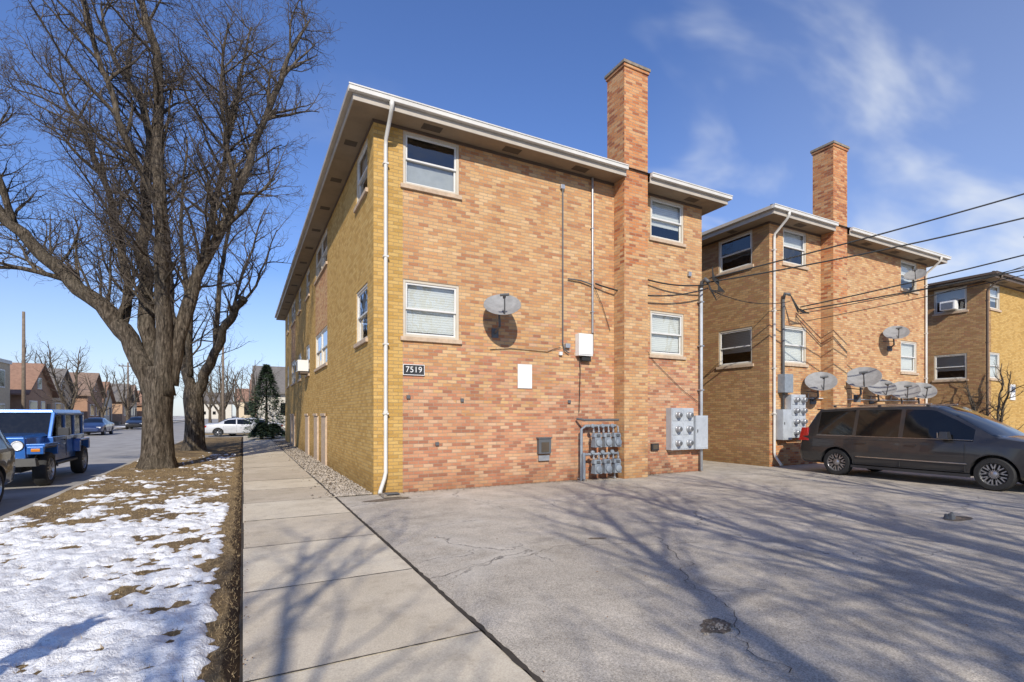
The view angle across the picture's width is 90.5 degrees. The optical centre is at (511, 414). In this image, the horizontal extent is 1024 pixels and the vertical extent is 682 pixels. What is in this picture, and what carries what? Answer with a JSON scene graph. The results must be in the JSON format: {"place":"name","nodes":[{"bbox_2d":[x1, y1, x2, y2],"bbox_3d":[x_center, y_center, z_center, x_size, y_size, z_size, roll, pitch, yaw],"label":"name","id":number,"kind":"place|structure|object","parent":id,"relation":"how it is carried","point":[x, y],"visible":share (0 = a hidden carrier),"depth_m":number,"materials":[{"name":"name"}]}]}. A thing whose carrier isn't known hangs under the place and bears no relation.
{"place":"outdoors","nodes":[
{"label":"outdoors","id":0,"kind":"place"},
{"bbox_2d":[0,437,242,681],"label":"parkway grass","id":1,"kind":"structure","parent":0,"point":[222,446],"depth_m":7.62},
{"bbox_2d":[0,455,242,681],"bbox_3d":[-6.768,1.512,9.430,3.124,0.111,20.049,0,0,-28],"label":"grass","id":2,"kind":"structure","parent":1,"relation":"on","point":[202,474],"depth_m":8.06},
{"bbox_2d":[0,419,282,515],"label":"road","id":3,"kind":"structure","parent":0,"point":[107,451],"depth_m":16.57,"materials":[{"name":"grey asphalt"}]},
{"bbox_2d":[0,430,14,501],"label":"parked suv","id":4,"kind":"object","parent":3,"relation":"on","point":[7,461],"visible":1,"depth_m":9.78,"materials":[{"name":"grey metal"}]},
{"bbox_2d":[0,409,89,485],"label":"off road suv","id":5,"kind":"object","parent":3,"relation":"on","point":[44,443],"visible":0.88,"depth_m":12.74,"materials":[{"name":"blue paint"}]},
{"bbox_2d":[0,421,184,519],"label":"curb","id":6,"kind":"structure","parent":3,"relation":"on","point":[32,504],"depth_m":10.20,"materials":[{"name":"concrete"}]},
{"bbox_2d":[84,417,114,434],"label":"parked car","id":7,"kind":"object","parent":3,"relation":"on","point":[103,426],"visible":0.79,"depth_m":41.39,"materials":[{"name":"blue metal"}]},
{"bbox_2d":[125,417,141,428],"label":"parked car","id":8,"kind":"object","parent":3,"relation":"on","point":[131,422],"visible":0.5,"depth_m":57.38,"materials":[{"name":"blue metal"}]},
{"bbox_2d":[205,418,256,436],"bbox_3d":[-21.487,0.974,39.994,4.650,1.449,1.800,0,0,-28],"label":"parked car","id":9,"kind":"object","parent":3,"relation":"on","point":[229,426],"visible":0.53,"depth_m":38.95,"materials":[{"name":"white metal"}]},
{"bbox_2d":[114,419,184,428],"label":"sidewalk","id":10,"kind":"structure","parent":0,"point":[119,426],"depth_m":71.91,"materials":[{"name":"concrete"}]},
{"bbox_2d":[21,311,25,408],"bbox_3d":[-38.233,-3.100,39.727,0.270,9.900,0.270,0,0,-28],"label":"utility pole","id":11,"kind":"object","parent":10,"relation":"on","point":[23,390],"visible":0.79,"depth_m":39.65,"materials":[{"name":"brown wood"}]},
{"bbox_2d":[118,362,130,407],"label":"utility pole","id":12,"kind":"object","parent":10,"relation":"on","point":[127,366],"visible":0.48,"depth_m":72.61,"materials":[{"name":"brown wood"}]},
{"bbox_2d":[122,416,235,424],"bbox_3d":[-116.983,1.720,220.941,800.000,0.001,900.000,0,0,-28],"label":"ground","id":13,"kind":"structure","parent":0,"point":[178,417],"depth_m":283.50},
{"bbox_2d":[0,362,9,408],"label":"walls","id":14,"kind":"structure","parent":13,"relation":"on","point":[5,395],"depth_m":42.43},
{"bbox_2d":[0,369,4,408],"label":"windows and door","id":15,"kind":"structure","parent":14,"relation":"attached to","point":[2,381],"depth_m":41.58,"materials":[{"name":"grey glass"}]},
{"bbox_2d":[10,373,51,408],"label":"walls","id":16,"kind":"structure","parent":13,"relation":"on","point":[15,401],"depth_m":48.59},
{"bbox_2d":[10,362,58,397],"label":"roof","id":17,"kind":"structure","parent":16,"relation":"on","point":[32,375],"depth_m":47.64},
{"bbox_2d":[29,378,50,408],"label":"windows and door","id":18,"kind":"structure","parent":16,"relation":"attached to","point":[33,404],"depth_m":48.89,"materials":[{"name":"grey glass"}]},
{"bbox_2d":[14,339,68,368],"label":"background tree","id":19,"kind":"object","parent":13,"relation":"on","point":[38,356],"visible":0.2,"depth_m":60.12,"materials":[{"name":"brown plant"}]},
{"bbox_2d":[29,344,88,409],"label":"background tree","id":20,"kind":"object","parent":13,"relation":"on","point":[61,392],"visible":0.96,"depth_m":46.36,"materials":[{"name":"brown plant"}]},
{"bbox_2d":[26,334,92,372],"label":"background tree","id":21,"kind":"object","parent":13,"relation":"on","point":[50,353],"visible":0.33,"depth_m":73.55,"materials":[{"name":"brown plant"}]},
{"bbox_2d":[52,378,71,409],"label":"walls","id":22,"kind":"structure","parent":13,"relation":"on","point":[67,387],"depth_m":59.09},
{"bbox_2d":[55,381,65,409],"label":"windows and door","id":23,"kind":"structure","parent":22,"relation":"attached to","point":[57,406],"depth_m":56.98,"materials":[{"name":"grey glass"}]},
{"bbox_2d":[47,368,77,397],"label":"roof","id":24,"kind":"structure","parent":22,"relation":"on","point":[65,372],"depth_m":57.72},
{"bbox_2d":[73,383,101,419],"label":"walls","id":25,"kind":"structure","parent":13,"relation":"on","point":[82,405],"depth_m":64.49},
{"bbox_2d":[69,372,106,397],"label":"roof","id":26,"kind":"structure","parent":25,"relation":"on","point":[92,377],"depth_m":66.32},
{"bbox_2d":[90,386,100,417],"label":"windows and door","id":27,"kind":"structure","parent":25,"relation":"attached to","point":[92,409],"depth_m":67.11,"materials":[{"name":"grey glass"}]},
{"bbox_2d":[79,365,128,417],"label":"background tree","id":28,"kind":"object","parent":13,"relation":"on","point":[102,410],"visible":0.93,"depth_m":56.75,"materials":[{"name":"brown plant"}]},
{"bbox_2d":[102,390,111,420],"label":"walls","id":29,"kind":"structure","parent":13,"relation":"on","point":[110,406],"depth_m":77.94,"materials":[{"name":"grey"}]},
{"bbox_2d":[102,382,115,403],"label":"roof","id":30,"kind":"structure","parent":29,"relation":"on","point":[113,398],"depth_m":78.28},
{"bbox_2d":[104,391,120,424],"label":"windows and door","id":31,"kind":"structure","parent":29,"relation":"attached to","point":[117,422],"depth_m":78.81,"materials":[{"name":"grey glass"}]},
{"bbox_2d":[112,396,130,424],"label":"walls","id":32,"kind":"structure","parent":13,"relation":"on","point":[118,412],"depth_m":82.84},
{"bbox_2d":[111,383,134,402],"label":"roof","id":33,"kind":"structure","parent":32,"relation":"on","point":[114,388],"depth_m":84.68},
{"bbox_2d":[107,361,141,420],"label":"background tree","id":34,"kind":"object","parent":13,"relation":"on","point":[125,404],"visible":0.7,"depth_m":69.23,"materials":[{"name":"brown plant"}]},
{"bbox_2d":[182,361,229,422],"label":"background tree","id":35,"kind":"object","parent":13,"relation":"on","point":[209,408],"visible":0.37,"depth_m":103.06,"materials":[{"name":"brown plant"}]},
{"bbox_2d":[195,357,240,418],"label":"background tree","id":36,"kind":"object","parent":13,"relation":"on","point":[219,387],"visible":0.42,"depth_m":65.09,"materials":[{"name":"brown plant"}]},
{"bbox_2d":[204,403,231,418],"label":"walls","id":37,"kind":"structure","parent":13,"relation":"on","point":[228,410],"depth_m":191.85,"materials":[{"name":"white paint"}]},
{"bbox_2d":[203,392,233,403],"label":"roof","id":38,"kind":"structure","parent":37,"relation":"on","point":[218,399],"depth_m":194.93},
{"bbox_2d":[221,346,224,420],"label":"utility pole","id":39,"kind":"object","parent":13,"relation":"on","point":[222,414],"visible":0.58,"depth_m":45.12,"materials":[{"name":"brown wood"}]},
{"bbox_2d":[216,362,248,417],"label":"background tree","id":40,"kind":"object","parent":13,"relation":"on","point":[236,405],"visible":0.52,"depth_m":96.59,"materials":[{"name":"brown plant"}]},
{"bbox_2d":[220,356,282,416],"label":"background tree","id":41,"kind":"object","parent":13,"relation":"on","point":[240,393],"visible":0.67,"depth_m":45.21,"materials":[{"name":"brown plant"}]},
{"bbox_2d":[205,433,249,434],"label":"terrain block","id":42,"kind":"structure","parent":0,"point":[226,434],"depth_m":42.69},
{"bbox_2d":[0,452,235,681],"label":"snow patch","id":43,"kind":"object","parent":42,"relation":"on","point":[65,622],"visible":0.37,"depth_m":4.20,"materials":[{"name":"white snow"}]},
{"bbox_2d":[0,0,342,469],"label":"street tree","id":44,"kind":"object","parent":42,"relation":"on","point":[154,355],"visible":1,"depth_m":14.19,"materials":[{"name":"brown plant"}]},
{"bbox_2d":[111,102,306,450],"bbox_3d":[-13.010,-5.631,21.749,7.250,14.662,6.011,0,0,25],"label":"street tree","id":45,"kind":"object","parent":42,"relation":"on","point":[194,428],"visible":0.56,"depth_m":21.81,"materials":[{"name":"brown plant"}]},
{"bbox_2d":[193,350,252,422],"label":"background tree","id":46,"kind":"object","parent":42,"relation":"on","point":[220,407],"visible":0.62,"depth_m":49.31,"materials":[{"name":"brown plant"}]},
{"bbox_2d":[237,402,251,417],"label":"walls","id":47,"kind":"structure","parent":42,"relation":"on","point":[241,412],"depth_m":161.62,"materials":[{"name":"beige paint"}]},
{"bbox_2d":[237,388,248,401],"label":"roof","id":48,"kind":"structure","parent":47,"relation":"on","point":[246,398],"depth_m":164.51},
{"bbox_2d":[240,364,284,436],"bbox_3d":[-16.724,-0.902,34.704,3.566,5.104,3.541,0,0,-28],"label":"evergreen tree","id":49,"kind":"object","parent":42,"relation":"on","point":[269,377],"visible":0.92,"depth_m":34.41,"materials":[{"name":"green plant"}]},
{"bbox_2d":[256,394,284,429],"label":"walls","id":50,"kind":"structure","parent":42,"relation":"on","point":[283,398],"depth_m":50.82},
{"bbox_2d":[244,403,284,414],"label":"windows and door","id":51,"kind":"structure","parent":50,"relation":"attached to","point":[245,409],"depth_m":49.71,"materials":[{"name":"grey glass"}]},
{"bbox_2d":[252,366,284,393],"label":"roof","id":52,"kind":"structure","parent":50,"relation":"on","point":[280,380],"depth_m":52.77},
{"bbox_2d":[266,423,284,437],"bbox_3d":[-15.446,1.101,33.034,2.177,1.097,2.065,0,0,-28],"label":"evergreen shrub","id":53,"kind":"object","parent":42,"relation":"on","point":[277,429],"visible":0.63,"depth_m":32.83,"materials":[{"name":"green plant"}]},
{"bbox_2d":[269,440,372,497],"bbox_3d":[-8.474,1.526,19.765,1.901,0.054,23.134,0,0,-28],"label":"gravel strip","id":54,"kind":"object","parent":42,"relation":"on","point":[334,482],"visible":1,"depth_m":12.68,"materials":[{"name":"beige gravel"}]},
{"bbox_2d":[285,122,701,494],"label":"walls","id":55,"kind":"structure","parent":42,"relation":"on","point":[496,229],"depth_m":11.34,"materials":[{"name":"orange brick"}]},
{"bbox_2d":[296,360,308,374],"bbox_3d":[-8.090,-1.810,19.564,0.390,0.520,0.750,0,0,-28],"label":"air conditioner","id":56,"kind":"object","parent":55,"relation":"attached to","point":[302,367],"visible":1,"depth_m":19.30,"materials":[{"name":"white metal"}]},
{"bbox_2d":[289,413,326,464],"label":"basement panels","id":57,"kind":"object","parent":55,"relation":"attached to","point":[316,436],"visible":0.93,"depth_m":16.95,"materials":[{"name":"wood"}]},
{"bbox_2d":[378,99,393,494],"bbox_3d":[-2.407,-2.152,9.604,0.247,7.355,0.567,0,0,-28],"label":"downspout","id":58,"kind":"object","parent":55,"relation":"attached to","point":[385,256],"visible":0.99,"depth_m":9.80,"materials":[{"name":"white paint"}]},
{"bbox_2d":[403,364,424,375],"bbox_3d":[-1.964,-0.890,10.141,0.440,0.216,0.030,0,0,-28],"label":"house number sign","id":59,"kind":"object","parent":55,"relation":"attached to","point":[413,369],"visible":1,"depth_m":10.13,"materials":[{"name":"black plastic"}]},
{"bbox_2d":[288,137,679,382],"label":"window panes","id":60,"kind":"object","parent":55,"relation":"attached to","point":[424,322],"visible":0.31,"depth_m":10.81,"materials":[{"name":"glass"}]},
{"bbox_2d":[286,130,685,388],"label":"window frames","id":61,"kind":"structure","parent":55,"relation":"attached to","point":[432,338],"depth_m":10.63,"materials":[{"name":"white plastic"}]},
{"bbox_2d":[484,293,520,337],"bbox_3d":[-0.195,-2.111,10.533,0.742,0.902,1.020,0,0,-28],"label":"satellite dish","id":62,"kind":"object","parent":55,"relation":"attached to","point":[503,304],"visible":1,"depth_m":10.64,"materials":[{"name":"grey metal"}]},
{"bbox_2d":[275,82,732,320],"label":"eaves and gutters","id":63,"kind":"object","parent":55,"relation":"on","point":[363,109],"visible":0.88,"depth_m":11.21,"materials":[{"name":"white paint"}]},
{"bbox_2d":[518,364,531,388],"bbox_3d":[0.288,-0.850,11.339,0.360,0.540,0.022,0,0,-28],"label":"notice board","id":64,"kind":"object","parent":55,"relation":"attached to","point":[524,375],"visible":1,"depth_m":11.33,"materials":[{"name":"white paper"}]},
{"bbox_2d":[406,395,658,460],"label":"wall vents","id":65,"kind":"object","parent":55,"relation":"attached to","point":[543,445],"depth_m":11.49,"materials":[{"name":"grey metal"}]},
{"bbox_2d":[490,178,697,407],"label":"conduits and boxes","id":66,"kind":"object","parent":55,"relation":"attached to","point":[584,347],"visible":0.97,"depth_m":11.99,"materials":[{"name":"grey metal"}]},
{"bbox_2d":[666,408,707,449],"bbox_3d":[4.702,0.380,13.494,1.300,1.100,0.343,0,0,-28],"label":"electric meter cabinet","id":67,"kind":"object","parent":55,"relation":"attached to","point":[686,429],"visible":0.99,"depth_m":13.37,"materials":[{"name":"grey metal"}]},
{"bbox_2d":[687,267,724,470],"bbox_3d":[5.237,-1.211,13.685,0.944,5.483,0.404,0,0,22],"label":"service riser pipe","id":68,"kind":"object","parent":55,"relation":"attached to","point":[701,301],"visible":0.94,"depth_m":13.78,"materials":[{"name":"grey metal"}]},
{"bbox_2d":[607,66,647,478],"bbox_3d":[2.875,-3.360,12.650,0.740,10.020,0.650,0,0,-28],"label":"chimney","id":69,"kind":"object","parent":42,"relation":"on","point":[627,115],"visible":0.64,"depth_m":12.37,"materials":[{"name":"brick"}]},
{"bbox_2d":[604,58,650,81],"bbox_3d":[2.875,-8.510,12.650,0.850,0.280,0.760,0,0,-28],"label":"chimney cap","id":70,"kind":"object","parent":69,"relation":"on","point":[620,65],"visible":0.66,"depth_m":12.36,"materials":[{"name":"beige concrete"}]},
{"bbox_2d":[702,223,925,466],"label":"walls","id":71,"kind":"structure","parent":42,"relation":"on","point":[737,406],"depth_m":16.14,"materials":[{"name":"orange brick"}]},
{"bbox_2d":[771,211,790,465],"bbox_3d":[7.875,-2.153,14.799,0.148,7.354,0.567,0,0,-28],"label":"downspout","id":72,"kind":"object","parent":71,"relation":"attached to","point":[774,310],"visible":1,"depth_m":14.96,"materials":[{"name":"white paint"}]},
{"bbox_2d":[776,374,807,439],"bbox_3d":[8.433,-0.225,15.221,1.150,1.950,0.343,0,0,-28],"label":"electric meter cabinet","id":73,"kind":"object","parent":71,"relation":"attached to","point":[791,420],"visible":0.91,"depth_m":15.09,"materials":[{"name":"grey metal"}]},
{"bbox_2d":[782,292,808,408],"bbox_3d":[8.536,-1.896,15.169,0.941,3.492,0.302,0,0,-16],"label":"service riser pipe","id":74,"kind":"object","parent":73,"relation":"on","point":[783,336],"visible":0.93,"depth_m":15.12,"materials":[{"name":"grey metal"}]},
{"bbox_2d":[722,232,912,369],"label":"window panes","id":75,"kind":"object","parent":71,"relation":"attached to","point":[743,354],"visible":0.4,"depth_m":16.37,"materials":[{"name":"glass"}]},
{"bbox_2d":[716,227,918,374],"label":"window frames","id":76,"kind":"structure","parent":71,"relation":"attached to","point":[787,363],"depth_m":15.83,"materials":[{"name":"white plastic"}]},
{"bbox_2d":[805,372,837,403],"bbox_3d":[9.345,-0.814,15.338,0.816,0.992,1.122,0,0,1],"label":"satellite dish","id":77,"kind":"object","parent":71,"relation":"attached to","point":[820,381],"visible":1,"depth_m":15.43,"materials":[{"name":"grey metal"}]},
{"bbox_2d":[702,203,950,267],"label":"eaves and gutters","id":78,"kind":"object","parent":71,"relation":"on","point":[799,220],"visible":0.46,"depth_m":15.97,"materials":[{"name":"white paint"}]},
{"bbox_2d":[722,225,849,264],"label":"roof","id":79,"kind":"structure","parent":78,"relation":"on","point":[797,260],"depth_m":19.32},
{"bbox_2d":[846,367,881,401],"bbox_3d":[11.047,-0.959,15.958,0.927,1.128,1.275,0,0,12],"label":"satellite dish","id":80,"kind":"object","parent":71,"relation":"attached to","point":[860,377],"visible":0.98,"depth_m":16.04,"materials":[{"name":"grey metal"}]},
{"bbox_2d":[867,379,896,403],"bbox_3d":[12.352,-0.723,16.930,0.779,0.947,1.071,0,0,-5],"label":"satellite dish","id":81,"kind":"object","parent":71,"relation":"attached to","point":[883,387],"visible":0.92,"depth_m":16.98,"materials":[{"name":"grey metal"}]},
{"bbox_2d":[883,326,909,350],"bbox_3d":[13.179,-2.650,17.395,0.705,0.857,0.969,0,0,6],"label":"satellite dish","id":82,"kind":"object","parent":71,"relation":"attached to","point":[895,332],"visible":1,"depth_m":17.48,"materials":[{"name":"grey metal"}]},
{"bbox_2d":[891,381,920,403],"bbox_3d":[13.629,-0.656,17.607,0.853,1.038,1.173,0,0,6],"label":"satellite dish","id":83,"kind":"object","parent":71,"relation":"attached to","point":[906,389],"visible":0.84,"depth_m":17.62,"materials":[{"name":"grey metal"}]},
{"bbox_2d":[903,269,926,290],"bbox_3d":[14.420,-4.856,18.147,0.630,0.767,0.867,0,0,18],"label":"satellite dish","id":84,"kind":"object","parent":71,"relation":"attached to","point":[914,274],"visible":0.96,"depth_m":18.21,"materials":[{"name":"grey metal"}]},
{"bbox_2d":[909,382,936,403],"bbox_3d":[14.692,-0.664,18.169,0.816,0.992,1.122,0,0,1],"label":"satellite dish","id":85,"kind":"object","parent":71,"relation":"attached to","point":[928,390],"visible":0.75,"depth_m":18.13,"materials":[{"name":"grey metal"}]},
{"bbox_2d":[924,256,942,402],"bbox_3d":[15.775,-2.153,18.983,0.148,7.354,0.567,0,0,-28],"label":"downspout","id":86,"kind":"object","parent":71,"relation":"attached to","point":[926,285],"visible":0.53,"depth_m":19.14,"materials":[{"name":"white paint"}]},
{"bbox_2d":[813,146,846,462],"bbox_3d":[10.194,-3.360,16.277,0.750,10.020,0.650,0,0,-28],"label":"chimney","id":87,"kind":"object","parent":42,"relation":"on","point":[830,183],"visible":0.57,"depth_m":16.00,"materials":[{"name":"brick"}]},
{"bbox_2d":[810,140,849,155],"bbox_3d":[10.194,-8.510,16.277,0.860,0.280,0.760,0,0,-28],"label":"chimney cap","id":88,"kind":"object","parent":87,"relation":"on","point":[829,145],"visible":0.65,"depth_m":16.00,"materials":[{"name":"beige concrete"}]},
{"bbox_2d":[808,393,917,401],"bbox_3d":[12.069,-0.565,17.276,7.100,0.170,0.040,0,0,-28],"label":"dish rack","id":89,"kind":"object","parent":87,"relation":"attached to","point":[873,399],"visible":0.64,"depth_m":17.62,"materials":[{"name":"metal"}]},
{"bbox_2d":[927,282,1023,432],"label":"walls","id":90,"kind":"structure","parent":42,"relation":"on","point":[959,333],"depth_m":22.57,"materials":[{"name":"yellow brick"}]},
{"bbox_2d":[937,287,995,377],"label":"window panes","id":91,"kind":"object","parent":90,"relation":"attached to","point":[951,361],"visible":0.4,"depth_m":22.79,"materials":[{"name":"glass"}]},
{"bbox_2d":[940,300,957,310],"bbox_3d":[19.462,-4.840,22.610,0.360,0.380,0.550,0,0,-28],"label":"air conditioner","id":92,"kind":"object","parent":91,"relation":"attached to","point":[949,305],"visible":1,"depth_m":22.49,"materials":[{"name":"white metal"}]},
{"bbox_2d":[932,284,1001,381],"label":"window frames","id":93,"kind":"structure","parent":90,"relation":"attached to","point":[996,309],"depth_m":22.40,"materials":[{"name":"white plastic"}]},
{"bbox_2d":[927,271,1023,292],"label":"eaves and gutters","id":94,"kind":"object","parent":90,"relation":"on","point":[1016,283],"visible":0.23,"depth_m":22.09,"materials":[{"name":"white metal"}]},
{"bbox_2d":[985,275,1002,416],"bbox_3d":[20.371,-2.153,21.416,0.148,7.354,0.567,0,0,-28],"label":"downspout","id":95,"kind":"object","parent":90,"relation":"attached to","point":[987,339],"visible":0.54,"depth_m":21.58,"materials":[{"name":"white metal"}]},
{"bbox_2d":[1010,384,1014,399],"bbox_3d":[22.570,-1.000,22.874,0.500,0.700,0.045,0,0,-28],"label":"notice sign","id":96,"kind":"object","parent":90,"relation":"attached to","point":[1011,389],"visible":0.71,"depth_m":22.83,"materials":[{"name":"white metal"}]},
{"bbox_2d":[239,436,536,681],"bbox_3d":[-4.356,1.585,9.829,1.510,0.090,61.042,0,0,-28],"label":"sidewalk","id":97,"kind":"structure","parent":0,"point":[298,626],"depth_m":4.12,"materials":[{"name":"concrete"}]},
{"bbox_2d":[248,422,278,438],"bbox_3d":[-15.533,1.051,31.641,1.940,1.198,1.958,0,0,-28],"label":"evergreen shrub","id":98,"kind":"object","parent":97,"relation":"on","point":[260,430],"visible":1,"depth_m":31.33,"materials":[{"name":"green plant"}]},
{"bbox_2d":[0,0,1023,415],"label":"sky","id":99,"kind":"structure","parent":0,"point":[926,97],"materials":[{"name":"blue"}]},
{"bbox_2d":[269,436,1023,681],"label":"driveway","id":100,"kind":"structure","parent":0,"point":[928,574],"depth_m":5.04,"materials":[{"name":"concrete"}]},
{"bbox_2d":[381,492,401,497],"bbox_3d":[-2.265,1.500,9.514,0.334,0.080,0.297,0,0,-28],"label":"splash block","id":101,"kind":"object","parent":100,"relation":"on","point":[389,494],"depth_m":9.42,"materials":[{"name":"concrete"}]},
{"bbox_2d":[244,445,791,681],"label":"pavement crack","id":102,"kind":"object","parent":100,"relation":"on","point":[515,659],"visible":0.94,"depth_m":3.96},
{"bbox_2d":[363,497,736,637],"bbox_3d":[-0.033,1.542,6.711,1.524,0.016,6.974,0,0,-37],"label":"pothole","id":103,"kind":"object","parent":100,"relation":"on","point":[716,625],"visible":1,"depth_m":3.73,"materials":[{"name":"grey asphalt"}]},
{"bbox_2d":[576,418,621,480],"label":"gas meter bank","id":104,"kind":"structure","parent":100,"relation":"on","point":[613,465],"depth_m":11.93,"materials":[{"name":"grey metal"}]},
{"bbox_2d":[224,470,991,679],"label":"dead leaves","id":105,"kind":"object","parent":100,"relation":"on","point":[453,511],"visible":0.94,"depth_m":10.01,"materials":[{"name":"brown plant"}]},
{"bbox_2d":[799,403,1023,490],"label":"minivan","id":106,"kind":"object","parent":100,"relation":"on","point":[986,452],"visible":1,"depth_m":11.48,"materials":[{"name":"grey metal"}]},
{"bbox_2d":[947,357,1023,429],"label":"bare shrub","id":107,"kind":"object","parent":100,"relation":"on","point":[998,409],"visible":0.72,"depth_m":20.86,"materials":[{"name":"brown plant"}]},
{"bbox_3d":[20.379,-3.550,8.527,2.200,10.800,0.290,0,0,-28],"label":"utility pole","id":108,"kind":"object","parent":100,"relation":"on","visible":0},
{"bbox_2d":[595,193,1023,309],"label":"overhead wire","id":109,"kind":"object","parent":108,"relation":"attached to","point":[858,255],"visible":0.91,"depth_m":13.02,"materials":[{"name":"black rubber"}]},
{"bbox_2d":[715,266,1023,320],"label":"telephone wire","id":110,"kind":"object","parent":108,"relation":"attached to","point":[894,295],"visible":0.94,"depth_m":14.29,"materials":[{"name":"black rubber"}]},
{"bbox_2d":[943,512,972,520],"bbox_3d":[6.640,1.497,7.531,0.592,0.106,0.230,0,0,-28],"label":"rubble","id":111,"kind":"object","parent":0,"point":[951,516],"visible":1,"depth_m":7.48,"materials":[{"name":"grey stone"}]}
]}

